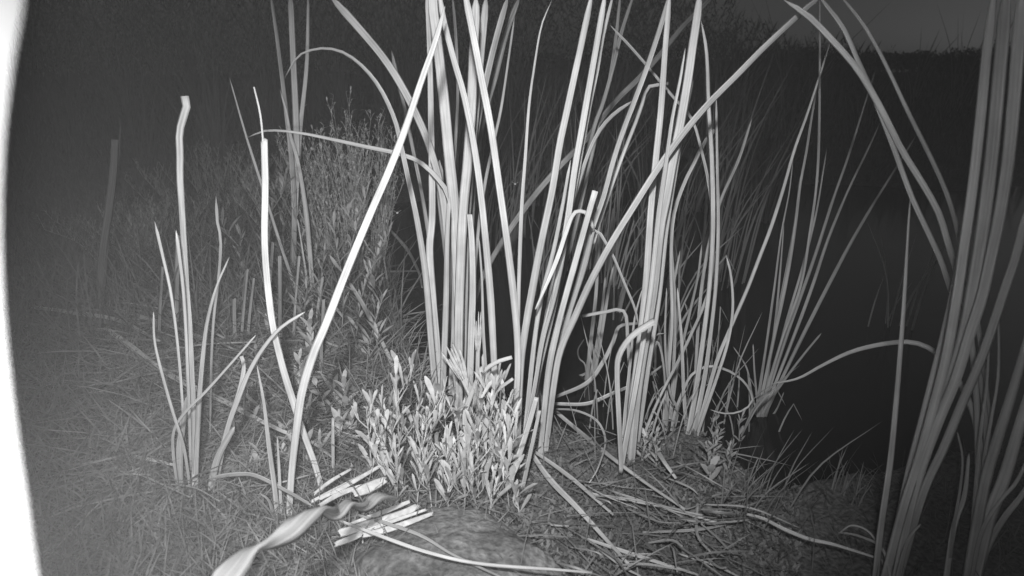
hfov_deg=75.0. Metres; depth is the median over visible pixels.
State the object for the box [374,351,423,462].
leafy weed
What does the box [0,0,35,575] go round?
camera shield
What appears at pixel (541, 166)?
reed tuft
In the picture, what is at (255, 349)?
broadleaf weed
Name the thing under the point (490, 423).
leafy weed
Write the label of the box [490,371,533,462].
leafy weed
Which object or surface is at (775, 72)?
dark bush
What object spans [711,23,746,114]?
reed tuft
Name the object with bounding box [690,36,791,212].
reed tuft
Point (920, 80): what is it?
reed tuft
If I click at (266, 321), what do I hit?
broadleaf weed
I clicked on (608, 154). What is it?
reed tuft
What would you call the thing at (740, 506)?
fallen leaf
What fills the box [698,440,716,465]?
leafy weed
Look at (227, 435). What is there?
cattail plant
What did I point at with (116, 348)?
fallen leaf
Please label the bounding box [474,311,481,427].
frayed reed
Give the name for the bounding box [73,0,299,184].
reed tuft
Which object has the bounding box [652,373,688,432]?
dead reeds
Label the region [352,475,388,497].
torn reed piece
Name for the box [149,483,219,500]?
fallen leaf
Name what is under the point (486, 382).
leafy weed
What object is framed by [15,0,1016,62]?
sky
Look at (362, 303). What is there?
fallen leaf
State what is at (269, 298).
cattail plant
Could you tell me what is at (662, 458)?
fallen leaf
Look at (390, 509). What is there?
torn reed piece
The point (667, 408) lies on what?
cattail plant
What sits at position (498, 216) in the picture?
reed tuft
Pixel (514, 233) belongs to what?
reed tuft
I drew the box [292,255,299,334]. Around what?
reed stub
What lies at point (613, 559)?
fallen leaf
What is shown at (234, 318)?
reed stub
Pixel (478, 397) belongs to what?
leafy weed
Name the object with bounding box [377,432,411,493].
leafy weed
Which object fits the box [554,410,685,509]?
fallen leaf
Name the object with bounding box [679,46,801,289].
reed tuft
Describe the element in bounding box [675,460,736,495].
fallen leaf
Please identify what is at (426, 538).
fallen leaf
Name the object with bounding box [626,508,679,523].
fallen leaf
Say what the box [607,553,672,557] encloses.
fallen leaf
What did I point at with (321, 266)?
leafy herb
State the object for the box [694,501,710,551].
fallen leaf
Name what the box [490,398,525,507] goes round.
leafy weed
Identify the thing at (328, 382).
broadleaf weed
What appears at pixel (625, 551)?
fallen leaf
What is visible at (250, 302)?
reed stub
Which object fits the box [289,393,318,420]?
broadleaf weed
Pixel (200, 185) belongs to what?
feathery shrub
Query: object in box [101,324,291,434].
fallen stalk
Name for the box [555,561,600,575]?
fallen leaf
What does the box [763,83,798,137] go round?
reed tuft
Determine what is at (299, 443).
broadleaf weed
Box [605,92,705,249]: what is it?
reed tuft
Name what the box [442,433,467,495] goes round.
leafy weed
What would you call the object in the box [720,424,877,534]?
grass tuft
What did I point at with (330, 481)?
torn reed piece
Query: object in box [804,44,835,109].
reed tuft
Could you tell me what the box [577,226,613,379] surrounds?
cattail plant
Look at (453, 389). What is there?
leafy weed
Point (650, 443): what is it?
leafy weed
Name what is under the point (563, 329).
cattail plant
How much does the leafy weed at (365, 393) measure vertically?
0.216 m
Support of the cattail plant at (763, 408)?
in the water
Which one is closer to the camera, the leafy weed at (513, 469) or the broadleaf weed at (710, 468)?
the leafy weed at (513, 469)
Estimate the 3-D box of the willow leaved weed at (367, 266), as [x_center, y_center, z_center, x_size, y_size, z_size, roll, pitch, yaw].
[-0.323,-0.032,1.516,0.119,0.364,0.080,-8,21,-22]
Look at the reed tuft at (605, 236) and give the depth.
2.20 m
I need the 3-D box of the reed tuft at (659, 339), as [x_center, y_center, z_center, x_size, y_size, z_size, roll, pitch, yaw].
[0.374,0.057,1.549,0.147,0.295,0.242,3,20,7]
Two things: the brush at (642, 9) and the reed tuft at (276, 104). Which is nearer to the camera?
the reed tuft at (276, 104)
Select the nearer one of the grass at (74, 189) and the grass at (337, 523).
the grass at (337, 523)
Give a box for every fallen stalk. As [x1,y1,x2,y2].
[31,305,160,340]
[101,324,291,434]
[114,308,210,341]
[206,355,331,457]
[352,270,417,272]
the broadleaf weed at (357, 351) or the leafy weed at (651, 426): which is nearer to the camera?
the leafy weed at (651, 426)
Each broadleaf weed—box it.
[243,343,266,372]
[246,405,264,432]
[249,442,276,474]
[257,303,286,335]
[271,442,289,461]
[277,289,292,321]
[278,410,292,430]
[280,433,319,468]
[287,348,322,384]
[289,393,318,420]
[298,308,318,357]
[299,429,324,462]
[310,377,330,416]
[312,429,340,453]
[320,373,360,395]
[324,407,359,443]
[333,369,358,407]
[343,409,365,440]
[351,332,382,349]
[351,341,366,358]
[361,430,401,476]
[386,388,406,418]
[700,456,721,479]
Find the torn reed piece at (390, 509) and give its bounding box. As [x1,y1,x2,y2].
[350,500,410,523]
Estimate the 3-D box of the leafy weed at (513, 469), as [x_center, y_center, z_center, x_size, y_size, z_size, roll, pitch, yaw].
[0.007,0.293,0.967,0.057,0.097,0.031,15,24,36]
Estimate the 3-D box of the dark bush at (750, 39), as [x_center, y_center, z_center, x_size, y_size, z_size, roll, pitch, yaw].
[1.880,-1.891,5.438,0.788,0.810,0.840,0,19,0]
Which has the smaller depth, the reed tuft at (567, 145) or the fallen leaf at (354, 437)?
the fallen leaf at (354, 437)
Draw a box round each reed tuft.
[11,0,72,128]
[13,0,114,146]
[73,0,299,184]
[170,0,302,128]
[204,0,352,152]
[255,0,348,128]
[282,0,395,125]
[337,0,416,137]
[346,0,456,119]
[401,0,495,153]
[445,0,560,178]
[456,117,500,241]
[474,112,520,228]
[475,53,547,245]
[490,124,537,251]
[503,52,625,206]
[504,143,542,257]
[508,74,578,238]
[527,171,586,295]
[530,60,579,213]
[536,110,577,178]
[537,29,611,186]
[541,136,625,274]
[544,100,657,270]
[560,21,658,182]
[566,77,620,207]
[570,27,688,226]
[573,104,694,288]
[578,44,672,250]
[588,2,693,135]
[589,146,638,271]
[599,66,685,210]
[601,123,692,267]
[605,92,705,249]
[612,252,668,320]
[625,58,702,159]
[630,51,738,209]
[650,96,770,269]
[651,263,713,375]
[660,231,737,319]
[664,156,705,288]
[667,13,748,103]
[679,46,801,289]
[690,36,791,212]
[701,65,792,260]
[706,0,781,135]
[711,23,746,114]
[718,90,821,287]
[720,43,781,230]
[731,74,825,223]
[753,2,873,148]
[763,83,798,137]
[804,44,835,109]
[815,50,851,106]
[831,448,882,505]
[844,55,895,138]
[868,227,944,329]
[902,28,958,106]
[938,8,1012,117]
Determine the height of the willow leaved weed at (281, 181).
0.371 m
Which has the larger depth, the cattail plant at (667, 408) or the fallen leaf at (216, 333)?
the fallen leaf at (216, 333)
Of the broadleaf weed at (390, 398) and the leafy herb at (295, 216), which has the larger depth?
the leafy herb at (295, 216)
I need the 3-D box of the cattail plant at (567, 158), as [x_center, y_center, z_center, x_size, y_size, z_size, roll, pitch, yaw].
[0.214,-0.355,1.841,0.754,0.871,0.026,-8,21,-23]
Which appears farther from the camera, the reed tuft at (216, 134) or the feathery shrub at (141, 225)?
the reed tuft at (216, 134)
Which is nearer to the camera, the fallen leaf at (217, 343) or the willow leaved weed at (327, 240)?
the fallen leaf at (217, 343)
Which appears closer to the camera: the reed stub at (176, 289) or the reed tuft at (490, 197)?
the reed stub at (176, 289)
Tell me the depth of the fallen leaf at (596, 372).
1.39 m
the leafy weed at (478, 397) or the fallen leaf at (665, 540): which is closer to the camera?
the fallen leaf at (665, 540)
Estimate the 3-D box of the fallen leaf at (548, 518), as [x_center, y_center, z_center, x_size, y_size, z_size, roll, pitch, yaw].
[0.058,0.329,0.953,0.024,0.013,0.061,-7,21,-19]
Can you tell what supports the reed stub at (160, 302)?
on the ground at (838, 499)
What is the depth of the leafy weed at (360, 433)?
1.07 m
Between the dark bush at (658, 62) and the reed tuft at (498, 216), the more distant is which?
the dark bush at (658, 62)
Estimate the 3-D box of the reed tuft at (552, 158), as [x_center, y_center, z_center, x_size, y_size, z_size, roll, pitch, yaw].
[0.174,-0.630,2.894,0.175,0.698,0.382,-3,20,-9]
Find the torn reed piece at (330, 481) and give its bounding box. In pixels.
[312,468,352,494]
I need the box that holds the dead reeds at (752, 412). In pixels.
[714,369,800,436]
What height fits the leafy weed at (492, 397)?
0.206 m
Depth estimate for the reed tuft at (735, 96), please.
4.34 m
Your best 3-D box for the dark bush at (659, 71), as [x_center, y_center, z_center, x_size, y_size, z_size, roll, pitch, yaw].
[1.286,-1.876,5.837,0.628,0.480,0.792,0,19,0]
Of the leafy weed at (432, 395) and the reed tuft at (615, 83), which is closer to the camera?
the leafy weed at (432, 395)
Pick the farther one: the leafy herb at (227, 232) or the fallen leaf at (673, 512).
the leafy herb at (227, 232)
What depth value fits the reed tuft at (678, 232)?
2.00 m
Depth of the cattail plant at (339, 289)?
0.92 m
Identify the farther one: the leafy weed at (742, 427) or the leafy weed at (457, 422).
the leafy weed at (742, 427)
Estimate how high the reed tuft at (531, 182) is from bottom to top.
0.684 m
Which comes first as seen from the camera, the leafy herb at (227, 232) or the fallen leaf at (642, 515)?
the fallen leaf at (642, 515)
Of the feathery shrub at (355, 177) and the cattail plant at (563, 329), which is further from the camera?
the feathery shrub at (355, 177)
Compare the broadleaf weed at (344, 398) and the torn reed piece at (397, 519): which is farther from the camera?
the broadleaf weed at (344, 398)
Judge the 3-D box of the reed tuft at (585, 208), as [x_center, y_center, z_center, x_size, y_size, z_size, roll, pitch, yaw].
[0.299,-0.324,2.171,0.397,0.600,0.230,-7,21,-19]
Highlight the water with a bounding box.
[27,70,1023,489]
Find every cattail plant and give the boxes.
[95,120,120,312]
[152,96,255,498]
[207,198,311,505]
[230,0,315,306]
[247,0,464,415]
[253,87,322,485]
[257,366,280,523]
[277,6,444,514]
[436,0,519,422]
[438,0,520,472]
[476,0,711,302]
[513,0,632,454]
[521,0,818,489]
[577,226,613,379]
[582,0,714,473]
[653,129,752,430]
[677,21,828,435]
[734,0,915,416]
[772,0,1023,575]
[838,0,1023,575]
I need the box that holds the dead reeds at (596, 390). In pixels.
[535,314,613,432]
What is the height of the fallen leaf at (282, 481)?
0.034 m
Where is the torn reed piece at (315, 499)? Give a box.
[311,472,364,502]
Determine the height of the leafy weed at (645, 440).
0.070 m
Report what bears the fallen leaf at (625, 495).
on the ground at (838, 499)
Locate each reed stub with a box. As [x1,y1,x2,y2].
[157,266,163,337]
[174,234,179,326]
[232,298,236,341]
[240,269,247,341]
[246,277,254,339]
[269,241,273,282]
[278,256,281,339]
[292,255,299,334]
[315,276,323,322]
[319,299,324,370]
[331,417,334,474]
[504,397,538,486]
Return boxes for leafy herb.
[203,231,235,271]
[210,208,255,292]
[268,204,289,266]
[285,278,318,331]
[287,185,323,278]
[299,242,328,316]
[315,162,338,237]
[348,221,364,293]
[356,245,383,306]
[359,259,391,330]
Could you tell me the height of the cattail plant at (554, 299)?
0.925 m
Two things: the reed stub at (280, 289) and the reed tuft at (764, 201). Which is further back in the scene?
the reed tuft at (764, 201)
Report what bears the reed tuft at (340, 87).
on the ground at (838, 499)
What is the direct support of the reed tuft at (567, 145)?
on the ground at (838, 499)
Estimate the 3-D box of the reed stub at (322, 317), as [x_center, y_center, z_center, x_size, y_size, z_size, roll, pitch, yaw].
[-0.396,0.107,1.389,0.031,0.182,0.003,0,19,0]
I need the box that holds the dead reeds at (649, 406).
[606,371,719,428]
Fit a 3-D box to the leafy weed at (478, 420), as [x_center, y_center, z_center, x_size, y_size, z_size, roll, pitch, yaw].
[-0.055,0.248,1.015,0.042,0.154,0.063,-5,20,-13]
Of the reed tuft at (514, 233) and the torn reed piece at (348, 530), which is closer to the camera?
the torn reed piece at (348, 530)
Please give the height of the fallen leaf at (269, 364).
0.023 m
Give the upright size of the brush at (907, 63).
0.707 m
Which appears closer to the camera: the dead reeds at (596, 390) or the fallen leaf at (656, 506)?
the fallen leaf at (656, 506)
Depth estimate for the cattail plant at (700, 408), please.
1.15 m
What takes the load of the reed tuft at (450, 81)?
on the ground at (838, 499)
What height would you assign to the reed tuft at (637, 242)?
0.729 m
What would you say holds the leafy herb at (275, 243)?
on the ground at (838, 499)
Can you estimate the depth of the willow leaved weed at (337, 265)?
1.54 m
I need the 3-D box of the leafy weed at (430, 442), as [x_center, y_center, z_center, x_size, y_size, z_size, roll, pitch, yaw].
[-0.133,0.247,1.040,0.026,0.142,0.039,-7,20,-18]
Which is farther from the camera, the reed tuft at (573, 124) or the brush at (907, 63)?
the brush at (907, 63)
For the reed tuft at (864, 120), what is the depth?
4.26 m
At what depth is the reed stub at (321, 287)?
1.60 m
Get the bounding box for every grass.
[0,106,442,346]
[236,443,539,575]
[294,261,472,436]
[702,425,1023,575]
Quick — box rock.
[326,506,567,575]
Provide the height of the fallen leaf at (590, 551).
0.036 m
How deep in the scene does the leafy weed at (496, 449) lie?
0.97 m
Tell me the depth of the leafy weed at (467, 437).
0.96 m
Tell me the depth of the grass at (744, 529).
0.94 m
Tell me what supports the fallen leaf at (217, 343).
on the ground at (838, 499)
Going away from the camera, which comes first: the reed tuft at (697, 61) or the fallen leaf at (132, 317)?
the fallen leaf at (132, 317)
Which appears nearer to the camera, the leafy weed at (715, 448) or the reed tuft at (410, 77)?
the leafy weed at (715, 448)
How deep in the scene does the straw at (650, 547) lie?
0.97 m
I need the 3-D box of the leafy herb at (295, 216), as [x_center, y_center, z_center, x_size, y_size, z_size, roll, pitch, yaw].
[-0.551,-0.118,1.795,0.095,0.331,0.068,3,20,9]
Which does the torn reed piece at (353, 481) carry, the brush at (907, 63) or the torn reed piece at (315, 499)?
the torn reed piece at (315, 499)
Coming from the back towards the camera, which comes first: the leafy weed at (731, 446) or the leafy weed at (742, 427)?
the leafy weed at (742, 427)
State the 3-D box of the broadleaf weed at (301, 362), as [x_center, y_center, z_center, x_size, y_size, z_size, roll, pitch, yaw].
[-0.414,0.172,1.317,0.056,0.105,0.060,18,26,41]
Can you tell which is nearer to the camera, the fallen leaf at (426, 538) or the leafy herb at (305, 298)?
the fallen leaf at (426, 538)
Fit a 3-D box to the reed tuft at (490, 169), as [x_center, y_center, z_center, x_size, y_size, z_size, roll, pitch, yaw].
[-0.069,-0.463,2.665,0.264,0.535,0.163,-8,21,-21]
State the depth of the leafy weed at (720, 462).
1.09 m
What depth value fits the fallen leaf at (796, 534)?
0.91 m
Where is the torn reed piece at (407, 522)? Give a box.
[361,512,433,537]
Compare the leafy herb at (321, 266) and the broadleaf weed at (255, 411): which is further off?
the leafy herb at (321, 266)
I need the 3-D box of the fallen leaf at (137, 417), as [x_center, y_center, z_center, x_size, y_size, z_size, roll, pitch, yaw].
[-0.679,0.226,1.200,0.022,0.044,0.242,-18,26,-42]
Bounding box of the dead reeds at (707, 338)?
[684,302,727,370]
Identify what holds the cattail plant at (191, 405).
on the ground at (838, 499)
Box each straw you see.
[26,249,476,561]
[449,388,800,575]
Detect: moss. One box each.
[95,363,534,575]
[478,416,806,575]
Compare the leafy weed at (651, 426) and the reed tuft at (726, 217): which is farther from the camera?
the reed tuft at (726, 217)
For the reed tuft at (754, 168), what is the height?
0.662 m
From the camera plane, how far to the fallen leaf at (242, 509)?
0.97 m
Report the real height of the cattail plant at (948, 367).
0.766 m
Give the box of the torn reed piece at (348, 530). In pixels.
[338,502,420,536]
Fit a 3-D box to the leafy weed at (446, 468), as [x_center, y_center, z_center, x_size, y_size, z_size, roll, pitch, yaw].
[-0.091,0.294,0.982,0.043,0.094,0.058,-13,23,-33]
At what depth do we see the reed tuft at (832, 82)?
5.18 m
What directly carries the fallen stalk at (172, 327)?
on the straw at (279, 402)
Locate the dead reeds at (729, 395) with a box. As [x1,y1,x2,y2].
[686,320,758,431]
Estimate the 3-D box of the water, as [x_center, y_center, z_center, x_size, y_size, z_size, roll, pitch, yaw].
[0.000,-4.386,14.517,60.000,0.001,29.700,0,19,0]
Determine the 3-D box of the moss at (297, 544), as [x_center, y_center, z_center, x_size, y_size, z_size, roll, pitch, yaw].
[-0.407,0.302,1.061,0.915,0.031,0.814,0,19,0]
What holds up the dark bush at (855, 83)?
on the ground at (838, 499)
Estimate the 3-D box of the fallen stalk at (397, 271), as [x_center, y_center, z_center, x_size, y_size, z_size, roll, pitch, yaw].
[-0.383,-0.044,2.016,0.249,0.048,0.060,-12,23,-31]
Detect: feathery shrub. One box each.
[34,187,229,267]
[123,136,287,227]
[228,127,362,258]
[274,86,404,286]
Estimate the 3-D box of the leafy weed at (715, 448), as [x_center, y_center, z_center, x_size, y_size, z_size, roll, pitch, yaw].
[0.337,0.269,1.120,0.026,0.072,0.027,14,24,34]
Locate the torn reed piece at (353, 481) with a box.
[318,465,382,499]
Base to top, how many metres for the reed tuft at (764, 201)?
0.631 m
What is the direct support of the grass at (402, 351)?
on the ground at (838, 499)
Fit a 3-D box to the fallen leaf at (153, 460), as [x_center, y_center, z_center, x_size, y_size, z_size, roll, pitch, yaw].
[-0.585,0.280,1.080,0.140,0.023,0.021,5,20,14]
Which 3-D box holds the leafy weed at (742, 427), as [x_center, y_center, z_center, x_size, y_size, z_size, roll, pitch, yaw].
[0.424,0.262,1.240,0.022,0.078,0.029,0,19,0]
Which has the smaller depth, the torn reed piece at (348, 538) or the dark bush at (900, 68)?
the torn reed piece at (348, 538)
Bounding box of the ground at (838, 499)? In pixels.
[0,63,1023,575]
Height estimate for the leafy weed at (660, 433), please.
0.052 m
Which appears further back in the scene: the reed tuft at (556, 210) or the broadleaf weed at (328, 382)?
the reed tuft at (556, 210)
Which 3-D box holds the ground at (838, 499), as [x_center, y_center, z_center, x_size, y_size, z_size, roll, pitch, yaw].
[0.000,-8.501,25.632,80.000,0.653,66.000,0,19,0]
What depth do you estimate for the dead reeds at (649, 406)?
1.30 m
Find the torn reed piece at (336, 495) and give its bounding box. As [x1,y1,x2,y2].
[318,484,360,505]
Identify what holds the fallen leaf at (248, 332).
on the ground at (838, 499)
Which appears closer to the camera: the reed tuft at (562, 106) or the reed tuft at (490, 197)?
the reed tuft at (490, 197)
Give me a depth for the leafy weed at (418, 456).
0.99 m
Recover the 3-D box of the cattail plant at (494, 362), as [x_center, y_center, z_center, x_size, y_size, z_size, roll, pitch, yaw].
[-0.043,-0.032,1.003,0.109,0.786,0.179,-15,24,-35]
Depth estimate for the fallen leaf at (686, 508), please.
0.98 m
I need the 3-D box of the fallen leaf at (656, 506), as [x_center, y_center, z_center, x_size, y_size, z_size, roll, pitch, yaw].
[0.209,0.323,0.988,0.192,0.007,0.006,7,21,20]
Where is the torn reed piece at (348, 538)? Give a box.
[333,527,374,546]
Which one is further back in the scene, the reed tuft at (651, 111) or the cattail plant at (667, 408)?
the reed tuft at (651, 111)
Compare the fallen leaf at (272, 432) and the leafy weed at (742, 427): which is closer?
the fallen leaf at (272, 432)
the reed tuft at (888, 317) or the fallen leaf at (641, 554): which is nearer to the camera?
the fallen leaf at (641, 554)
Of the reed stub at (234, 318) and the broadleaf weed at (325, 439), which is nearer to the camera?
the broadleaf weed at (325, 439)
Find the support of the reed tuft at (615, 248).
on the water
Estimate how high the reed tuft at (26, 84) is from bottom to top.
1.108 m
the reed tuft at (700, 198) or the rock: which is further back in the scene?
the reed tuft at (700, 198)
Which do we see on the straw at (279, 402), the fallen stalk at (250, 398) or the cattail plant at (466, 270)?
the fallen stalk at (250, 398)
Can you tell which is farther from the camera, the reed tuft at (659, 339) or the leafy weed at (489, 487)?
the reed tuft at (659, 339)
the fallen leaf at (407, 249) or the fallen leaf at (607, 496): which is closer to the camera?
the fallen leaf at (607, 496)
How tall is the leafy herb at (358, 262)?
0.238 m
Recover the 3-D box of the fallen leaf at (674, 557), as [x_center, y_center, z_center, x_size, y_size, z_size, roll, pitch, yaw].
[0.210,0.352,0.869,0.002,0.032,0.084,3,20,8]
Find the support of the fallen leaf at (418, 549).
on the rock
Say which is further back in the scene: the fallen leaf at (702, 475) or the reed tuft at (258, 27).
the reed tuft at (258, 27)
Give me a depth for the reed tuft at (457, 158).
2.04 m
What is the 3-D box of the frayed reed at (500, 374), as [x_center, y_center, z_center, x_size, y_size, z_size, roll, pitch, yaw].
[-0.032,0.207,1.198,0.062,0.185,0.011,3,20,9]
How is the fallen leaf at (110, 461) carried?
on the ground at (838, 499)
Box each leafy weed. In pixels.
[351,390,380,476]
[355,397,385,455]
[362,350,415,460]
[363,404,398,489]
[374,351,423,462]
[376,432,407,500]
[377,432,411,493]
[392,370,434,460]
[407,366,446,486]
[409,410,446,506]
[412,444,447,502]
[419,403,435,477]
[420,420,442,473]
[426,375,467,458]
[434,455,470,505]
[436,421,474,496]
[438,391,489,457]
[441,386,463,456]
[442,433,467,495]
[449,422,488,502]
[460,407,488,489]
[460,418,500,498]
[462,452,494,508]
[466,375,513,468]
[471,366,513,477]
[473,380,517,488]
[474,354,507,479]
[481,457,514,513]
[486,435,524,505]
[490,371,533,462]
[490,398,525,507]
[499,461,537,515]
[636,431,652,459]
[641,420,654,436]
[645,431,658,456]
[648,435,662,467]
[652,425,665,447]
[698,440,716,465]
[707,413,724,435]
[707,425,724,454]
[708,430,721,457]
[708,453,724,466]
[722,438,737,458]
[723,446,737,475]
[734,410,745,440]
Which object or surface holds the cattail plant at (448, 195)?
on the ground at (838, 499)
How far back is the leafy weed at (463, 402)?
1.06 m
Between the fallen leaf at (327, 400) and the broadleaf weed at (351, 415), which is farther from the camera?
the fallen leaf at (327, 400)
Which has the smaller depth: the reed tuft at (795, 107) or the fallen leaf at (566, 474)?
the fallen leaf at (566, 474)
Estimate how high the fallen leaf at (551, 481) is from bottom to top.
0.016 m
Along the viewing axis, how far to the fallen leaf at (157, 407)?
1.25 m
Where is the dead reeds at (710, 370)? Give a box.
[685,319,743,406]
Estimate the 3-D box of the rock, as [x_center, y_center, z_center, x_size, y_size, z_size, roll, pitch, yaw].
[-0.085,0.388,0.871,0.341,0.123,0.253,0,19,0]
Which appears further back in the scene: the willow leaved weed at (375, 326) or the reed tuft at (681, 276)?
the reed tuft at (681, 276)
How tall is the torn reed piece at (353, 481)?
0.007 m
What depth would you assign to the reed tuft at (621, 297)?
1.84 m
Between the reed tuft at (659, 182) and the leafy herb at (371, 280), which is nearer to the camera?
the leafy herb at (371, 280)
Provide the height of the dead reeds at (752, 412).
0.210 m
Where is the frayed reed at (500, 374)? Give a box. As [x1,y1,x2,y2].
[485,363,510,415]
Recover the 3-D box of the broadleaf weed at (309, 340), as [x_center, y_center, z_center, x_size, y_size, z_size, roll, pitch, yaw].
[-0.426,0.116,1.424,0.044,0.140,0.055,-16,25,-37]
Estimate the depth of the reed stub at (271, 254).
1.60 m
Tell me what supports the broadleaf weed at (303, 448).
on the ground at (838, 499)
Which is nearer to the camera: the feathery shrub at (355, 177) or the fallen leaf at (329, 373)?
the fallen leaf at (329, 373)
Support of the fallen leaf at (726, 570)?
on the ground at (838, 499)
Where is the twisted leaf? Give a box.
[209,492,399,575]
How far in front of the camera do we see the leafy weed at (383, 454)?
0.98 m
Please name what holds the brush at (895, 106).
on the ground at (838, 499)
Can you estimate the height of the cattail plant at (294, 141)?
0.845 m
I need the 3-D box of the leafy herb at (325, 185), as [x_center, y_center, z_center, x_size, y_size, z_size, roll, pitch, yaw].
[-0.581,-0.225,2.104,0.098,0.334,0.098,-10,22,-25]
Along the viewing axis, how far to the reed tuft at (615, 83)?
4.20 m
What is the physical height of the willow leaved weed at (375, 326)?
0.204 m
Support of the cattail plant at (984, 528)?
on the water
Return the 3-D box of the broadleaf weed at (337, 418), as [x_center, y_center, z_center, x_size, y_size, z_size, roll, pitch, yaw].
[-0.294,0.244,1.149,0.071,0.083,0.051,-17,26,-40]
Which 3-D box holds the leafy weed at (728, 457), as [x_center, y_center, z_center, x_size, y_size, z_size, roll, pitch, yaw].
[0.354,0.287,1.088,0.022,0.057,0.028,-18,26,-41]
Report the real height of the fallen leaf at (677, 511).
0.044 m
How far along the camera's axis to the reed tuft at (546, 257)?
1.98 m
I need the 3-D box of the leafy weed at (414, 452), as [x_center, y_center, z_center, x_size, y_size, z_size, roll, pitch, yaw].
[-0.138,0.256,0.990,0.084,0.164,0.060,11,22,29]
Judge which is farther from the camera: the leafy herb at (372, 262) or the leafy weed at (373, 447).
the leafy herb at (372, 262)
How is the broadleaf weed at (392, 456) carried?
on the ground at (838, 499)
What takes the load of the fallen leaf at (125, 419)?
on the ground at (838, 499)
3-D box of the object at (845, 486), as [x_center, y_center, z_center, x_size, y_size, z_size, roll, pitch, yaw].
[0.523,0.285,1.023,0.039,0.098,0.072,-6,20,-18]
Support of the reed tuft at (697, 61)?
on the ground at (838, 499)
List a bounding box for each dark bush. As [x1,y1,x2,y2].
[624,12,734,107]
[628,47,704,98]
[670,29,754,105]
[688,2,793,104]
[710,36,815,97]
[741,28,847,105]
[789,43,904,106]
[847,54,927,91]
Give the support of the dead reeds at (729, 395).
on the water
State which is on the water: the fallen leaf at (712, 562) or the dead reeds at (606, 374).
the dead reeds at (606, 374)
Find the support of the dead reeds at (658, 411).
on the ground at (838, 499)
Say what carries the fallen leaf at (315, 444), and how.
on the ground at (838, 499)
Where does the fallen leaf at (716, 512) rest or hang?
on the ground at (838, 499)
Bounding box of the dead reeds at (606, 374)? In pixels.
[584,329,631,413]
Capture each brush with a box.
[1,59,1023,187]
[9,0,897,98]
[350,40,1010,83]
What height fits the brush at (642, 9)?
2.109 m
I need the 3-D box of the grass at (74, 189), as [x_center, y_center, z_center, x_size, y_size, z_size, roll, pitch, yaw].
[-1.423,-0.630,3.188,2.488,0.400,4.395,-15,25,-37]
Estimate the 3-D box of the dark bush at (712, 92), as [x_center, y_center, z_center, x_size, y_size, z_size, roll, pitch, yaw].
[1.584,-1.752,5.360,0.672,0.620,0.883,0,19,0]
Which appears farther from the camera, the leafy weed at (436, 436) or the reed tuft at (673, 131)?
the reed tuft at (673, 131)
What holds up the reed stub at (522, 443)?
on the ground at (838, 499)
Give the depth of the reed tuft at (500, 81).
3.51 m
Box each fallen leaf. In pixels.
[101,450,141,475]
[105,331,132,369]
[111,415,135,430]
[115,305,184,340]
[115,462,189,497]
[116,369,160,387]
[120,453,184,467]
[123,400,165,447]
[133,390,187,433]
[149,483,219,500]
[172,341,254,348]
[179,310,227,339]
[208,335,244,351]
[221,344,290,372]
[232,494,254,515]
[237,332,328,348]
[238,331,259,333]
[246,470,324,486]
[271,429,288,439]
[286,317,345,348]
[293,381,335,409]
[310,439,325,450]
[312,371,369,375]
[318,421,406,442]
[338,520,591,573]
[348,282,394,371]
[357,514,500,575]
[386,226,422,287]
[527,447,628,563]
[533,450,613,514]
[547,508,568,526]
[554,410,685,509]
[555,322,637,398]
[555,365,662,405]
[555,408,605,482]
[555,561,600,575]
[568,546,607,565]
[583,483,637,508]
[587,537,698,575]
[588,541,640,575]
[591,492,715,521]
[595,495,682,511]
[595,497,612,511]
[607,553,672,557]
[612,490,701,515]
[615,563,688,571]
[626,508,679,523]
[634,495,720,518]
[642,427,676,478]
[642,522,736,533]
[648,539,682,546]
[653,501,706,509]
[659,507,693,525]
[663,476,697,494]
[670,546,677,571]
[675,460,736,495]
[676,517,748,524]
[678,553,738,575]
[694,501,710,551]
[701,510,748,516]
[703,555,725,568]
[704,504,799,527]
[746,513,873,557]
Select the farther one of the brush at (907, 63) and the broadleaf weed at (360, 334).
the brush at (907, 63)
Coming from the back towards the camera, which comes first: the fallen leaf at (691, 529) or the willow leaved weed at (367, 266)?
the willow leaved weed at (367, 266)
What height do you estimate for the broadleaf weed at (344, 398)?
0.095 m
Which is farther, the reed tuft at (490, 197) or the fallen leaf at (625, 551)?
the reed tuft at (490, 197)
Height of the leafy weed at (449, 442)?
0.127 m
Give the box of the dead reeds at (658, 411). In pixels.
[651,371,701,458]
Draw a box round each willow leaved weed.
[255,166,294,281]
[317,207,340,296]
[323,176,370,336]
[339,196,392,338]
[356,285,393,368]
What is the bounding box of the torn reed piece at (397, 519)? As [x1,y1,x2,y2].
[343,508,427,537]
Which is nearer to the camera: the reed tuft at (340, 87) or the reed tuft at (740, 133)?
the reed tuft at (740, 133)
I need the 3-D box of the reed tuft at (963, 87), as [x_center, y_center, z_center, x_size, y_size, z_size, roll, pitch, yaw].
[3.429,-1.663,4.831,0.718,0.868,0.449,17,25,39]
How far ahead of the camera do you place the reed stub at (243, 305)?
1.51 m
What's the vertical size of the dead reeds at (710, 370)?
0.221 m
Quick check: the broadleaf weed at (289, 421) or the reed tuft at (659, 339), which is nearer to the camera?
the broadleaf weed at (289, 421)
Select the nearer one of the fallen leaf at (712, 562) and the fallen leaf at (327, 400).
the fallen leaf at (712, 562)
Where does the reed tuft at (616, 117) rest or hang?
on the ground at (838, 499)
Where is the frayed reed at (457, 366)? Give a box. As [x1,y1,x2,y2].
[441,343,491,430]

